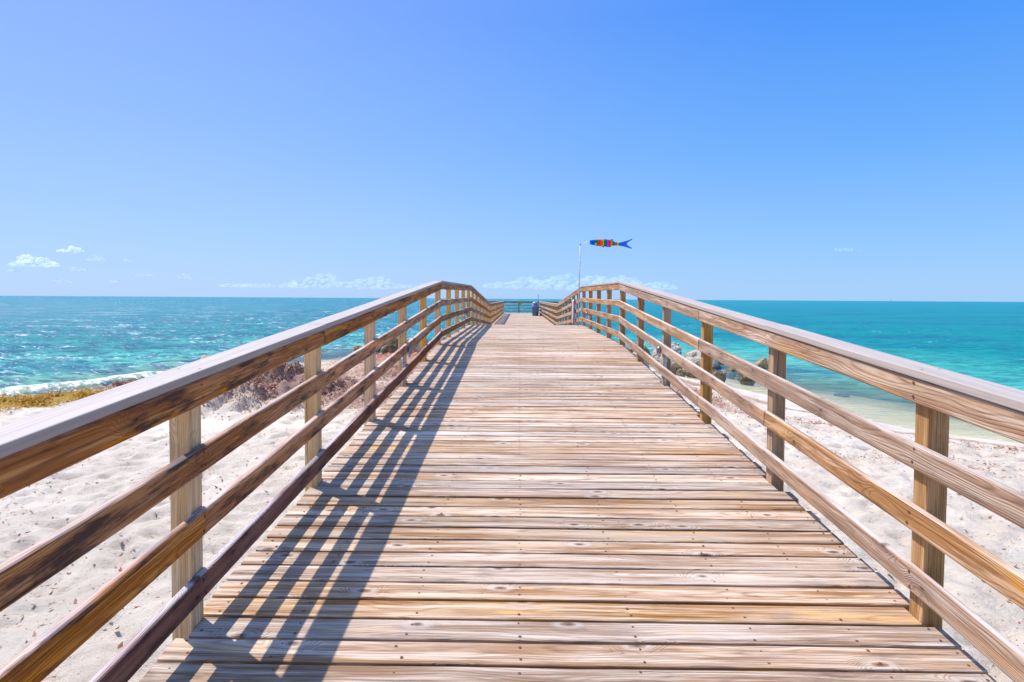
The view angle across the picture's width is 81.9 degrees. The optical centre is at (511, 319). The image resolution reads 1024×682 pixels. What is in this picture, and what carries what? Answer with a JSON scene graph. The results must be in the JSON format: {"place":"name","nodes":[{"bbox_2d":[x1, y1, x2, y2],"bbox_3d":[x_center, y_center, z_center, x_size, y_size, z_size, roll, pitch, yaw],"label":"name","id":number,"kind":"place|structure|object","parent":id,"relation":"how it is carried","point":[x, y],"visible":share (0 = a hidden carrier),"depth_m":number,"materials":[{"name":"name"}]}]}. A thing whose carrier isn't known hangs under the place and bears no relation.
{"place":"outdoors","nodes":[
{"label":"outdoors","id":0,"kind":"place"},
{"bbox_2d":[9,254,59,267],"bbox_3d":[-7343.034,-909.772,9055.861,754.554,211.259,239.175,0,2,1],"label":"cloud","id":1,"kind":"structure","parent":0,"point":[31,260],"depth_m":8999.31,"materials":[{"name":"white"}]},
{"bbox_2d":[56,245,82,252],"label":"cloud","id":2,"kind":"structure","parent":0,"point":[74,249],"depth_m":9040.63,"materials":[{"name":"white"}]},
{"bbox_2d":[0,349,1023,681],"bbox_3d":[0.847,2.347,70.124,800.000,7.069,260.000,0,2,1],"label":"beach sand","id":3,"kind":"structure","parent":0,"point":[106,469],"depth_m":7.58,"materials":[{"name":"white sand"}]},
{"bbox_2d":[0,352,389,414],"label":"sargassum","id":4,"kind":"object","parent":3,"relation":"on","point":[41,398],"visible":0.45,"depth_m":15.23,"materials":[{"name":"plant"}]},
{"bbox_2d":[2,360,413,679],"bbox_3d":[-6.918,1.807,12.576,16.053,2.010,22.467,0,2,1],"label":"dried seaweed","id":5,"kind":"object","parent":3,"relation":"on","point":[120,645],"visible":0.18,"depth_m":13.33,"materials":[{"name":"brown plant"}]},
{"bbox_2d":[352,345,361,352],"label":"rock","id":6,"kind":"object","parent":3,"relation":"on","point":[357,347],"visible":0.12,"depth_m":28.67,"materials":[{"name":"brown stone"}]},
{"bbox_2d":[322,351,430,371],"bbox_3d":[-4.902,1.732,27.343,10.283,1.165,17.761,0,2,1],"label":"red seaweed","id":7,"kind":"object","parent":3,"relation":"on","point":[381,356],"visible":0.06,"depth_m":23.69,"materials":[{"name":"red plant"}]},
{"bbox_2d":[381,344,397,353],"bbox_3d":[-7.081,1.799,34.233,0.976,0.846,0.892,2,3,42],"label":"rock","id":8,"kind":"object","parent":3,"relation":"on","point":[390,348],"visible":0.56,"depth_m":33.85,"materials":[{"name":"brown stone"}]},
{"bbox_2d":[383,337,397,347],"bbox_3d":[-7.571,1.833,37.407,1.236,1.623,1.158,0,2,1],"label":"rock","id":9,"kind":"object","parent":3,"relation":"on","point":[394,341],"visible":0.24,"depth_m":37.01,"materials":[{"name":"stone"}]},
{"bbox_2d":[407,337,429,351],"bbox_3d":[-4.936,1.400,31.136,1.286,1.158,1.133,0,2,1],"label":"rock","id":10,"kind":"object","parent":3,"relation":"on","point":[416,348],"visible":0.16,"depth_m":30.70,"materials":[{"name":"grey stone"}]},
{"bbox_2d":[139,313,996,681],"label":"wooden pier","id":11,"kind":"structure","parent":3,"relation":"on","point":[517,497],"depth_m":3.08,"materials":[{"name":"brown wood"}]},
{"bbox_2d":[0,281,503,681],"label":"railing","id":12,"kind":"object","parent":11,"relation":"attached to","point":[35,448],"visible":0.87,"depth_m":2.46,"materials":[{"name":"brown wood"}]},
{"bbox_2d":[401,346,411,386],"bbox_3d":[-1.263,0.574,7.088,0.136,0.515,0.071,-1,2,-33],"label":"rail lamp","id":13,"kind":"object","parent":12,"relation":"attached to","point":[409,352],"visible":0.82,"depth_m":7.06,"materials":[{"name":"metal"}]},
{"bbox_2d":[489,301,575,312],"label":"railing","id":14,"kind":"object","parent":11,"relation":"on","point":[518,305],"visible":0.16,"depth_m":55.22,"materials":[{"name":"brown wood"}]},
{"bbox_2d":[531,302,538,315],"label":"rubbish bin","id":15,"kind":"object","parent":11,"relation":"on","point":[535,308],"visible":1,"depth_m":45.76,"materials":[{"name":"blue plastic"}]},
{"bbox_2d":[577,243,580,325],"bbox_3d":[1.843,-0.965,16.154,0.079,2.260,0.040,0,2,1],"label":"windsock pole","id":16,"kind":"object","parent":11,"relation":"on","point":[579,286],"visible":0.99,"depth_m":16.15,"materials":[{"name":"metal"}]},
{"bbox_2d":[581,239,631,248],"bbox_3d":[2.576,-2.087,16.093,1.417,0.270,0.190,0,2,1],"label":"fish windsock","id":17,"kind":"object","parent":16,"relation":"attached to","point":[604,242],"visible":1,"depth_m":16.07,"materials":[{"name":"fabric"}]},
{"bbox_2d":[539,281,1023,681],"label":"railing","id":18,"kind":"object","parent":11,"relation":"attached to","point":[938,396],"visible":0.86,"depth_m":2.83,"materials":[{"name":"brown wood"}]},
{"bbox_2d":[571,300,575,322],"bbox_3d":[1.891,-0.261,18.082,0.122,0.723,0.425,0,2,1],"label":"towel","id":19,"kind":"object","parent":18,"relation":"hanging from","point":[573,312],"visible":1,"depth_m":17.94,"materials":[{"name":"white fabric"}]},
{"bbox_2d":[656,346,666,385],"bbox_3d":[1.821,0.579,7.179,0.136,0.515,0.071,2,3,34],"label":"rail lamp","id":20,"kind":"object","parent":18,"relation":"attached to","point":[658,350],"visible":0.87,"depth_m":7.15,"materials":[{"name":"metal"}]},
{"bbox_2d":[626,342,650,355],"bbox_3d":[6.978,1.986,33.042,1.370,1.546,1.205,0,2,-18],"label":"rock","id":21,"kind":"object","parent":3,"relation":"on","point":[646,349],"visible":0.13,"depth_m":32.69,"materials":[{"name":"grey stone"}]},
{"bbox_2d":[652,349,681,373],"bbox_3d":[7.179,2.030,27.157,1.464,1.431,1.482,0,2,1],"label":"rock","id":22,"kind":"object","parent":3,"relation":"on","point":[659,360],"visible":0.16,"depth_m":26.91,"materials":[{"name":"grey stone"}]},
{"bbox_2d":[671,364,675,374],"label":"rock","id":23,"kind":"object","parent":3,"relation":"on","point":[673,370],"visible":0.17,"depth_m":23.22,"materials":[{"name":"brown stone"}]},
{"bbox_2d":[671,342,681,354],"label":"rock","id":24,"kind":"object","parent":3,"relation":"on","point":[676,346],"visible":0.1,"depth_m":31.34,"materials":[{"name":"grey stone"}]},
{"bbox_2d":[675,369,686,376],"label":"rock","id":25,"kind":"object","parent":3,"relation":"on","point":[681,372],"visible":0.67,"depth_m":24.49,"materials":[{"name":"brown stone"}]},
{"bbox_2d":[686,371,695,377],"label":"rock","id":26,"kind":"object","parent":3,"relation":"on","point":[690,375],"visible":0.23,"depth_m":25.53,"materials":[{"name":"brown stone"}]},
{"bbox_2d":[685,349,720,372],"bbox_3d":[9.521,2.225,29.218,1.784,1.692,1.715,2,2,34],"label":"rock","id":27,"kind":"object","parent":3,"relation":"on","point":[693,356],"visible":0.27,"depth_m":28.78,"materials":[{"name":"grey stone"}]},
{"bbox_2d":[712,371,725,381],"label":"rock","id":28,"kind":"object","parent":3,"relation":"on","point":[721,375],"visible":0.49,"depth_m":23.46,"materials":[{"name":"stone"}]},
{"bbox_2d":[723,367,737,378],"bbox_3d":[10.602,2.485,27.729,1.318,0.907,1.099,0,2,1],"label":"rock","id":29,"kind":"object","parent":3,"relation":"on","point":[729,369],"visible":0.16,"depth_m":27.38,"materials":[{"name":"grey stone"}]},
{"bbox_2d":[736,372,743,380],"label":"rock","id":30,"kind":"object","parent":3,"relation":"on","point":[738,375],"visible":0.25,"depth_m":26.09,"materials":[{"name":"grey stone"}]},
{"bbox_2d":[740,376,754,385],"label":"rock","id":31,"kind":"object","parent":3,"relation":"on","point":[744,379],"visible":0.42,"depth_m":24.14,"materials":[{"name":"stone"}]},
{"bbox_2d":[754,357,767,368],"bbox_3d":[12.232,2.537,29.015,1.432,1.488,1.323,-1,2,-31],"label":"rock","id":32,"kind":"object","parent":3,"relation":"on","point":[762,363],"visible":0.2,"depth_m":28.73,"materials":[{"name":"beige stone"}]},
{"bbox_2d":[834,392,849,396],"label":"rock","id":33,"kind":"object","parent":3,"relation":"on","point":[847,395],"visible":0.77,"depth_m":22.83,"materials":[{"name":"grey stone"}]},
{"bbox_2d":[670,383,1023,637],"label":"seaweed wrack","id":34,"kind":"object","parent":3,"relation":"on","point":[989,517],"visible":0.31,"depth_m":11.45,"materials":[{"name":"brown plant"}]},
{"bbox_2d":[0,296,1023,443],"bbox_3d":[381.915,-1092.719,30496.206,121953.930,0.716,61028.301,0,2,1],"label":"sea","id":35,"kind":"structure","parent":0,"point":[46,342],"depth_m":60.24,"materials":[{"name":"teal liquid"}]},
{"bbox_2d":[0,0,1023,301],"label":"sky","id":36,"kind":"structure","parent":0,"point":[800,150],"materials":[{"name":"blue"}]}
]}

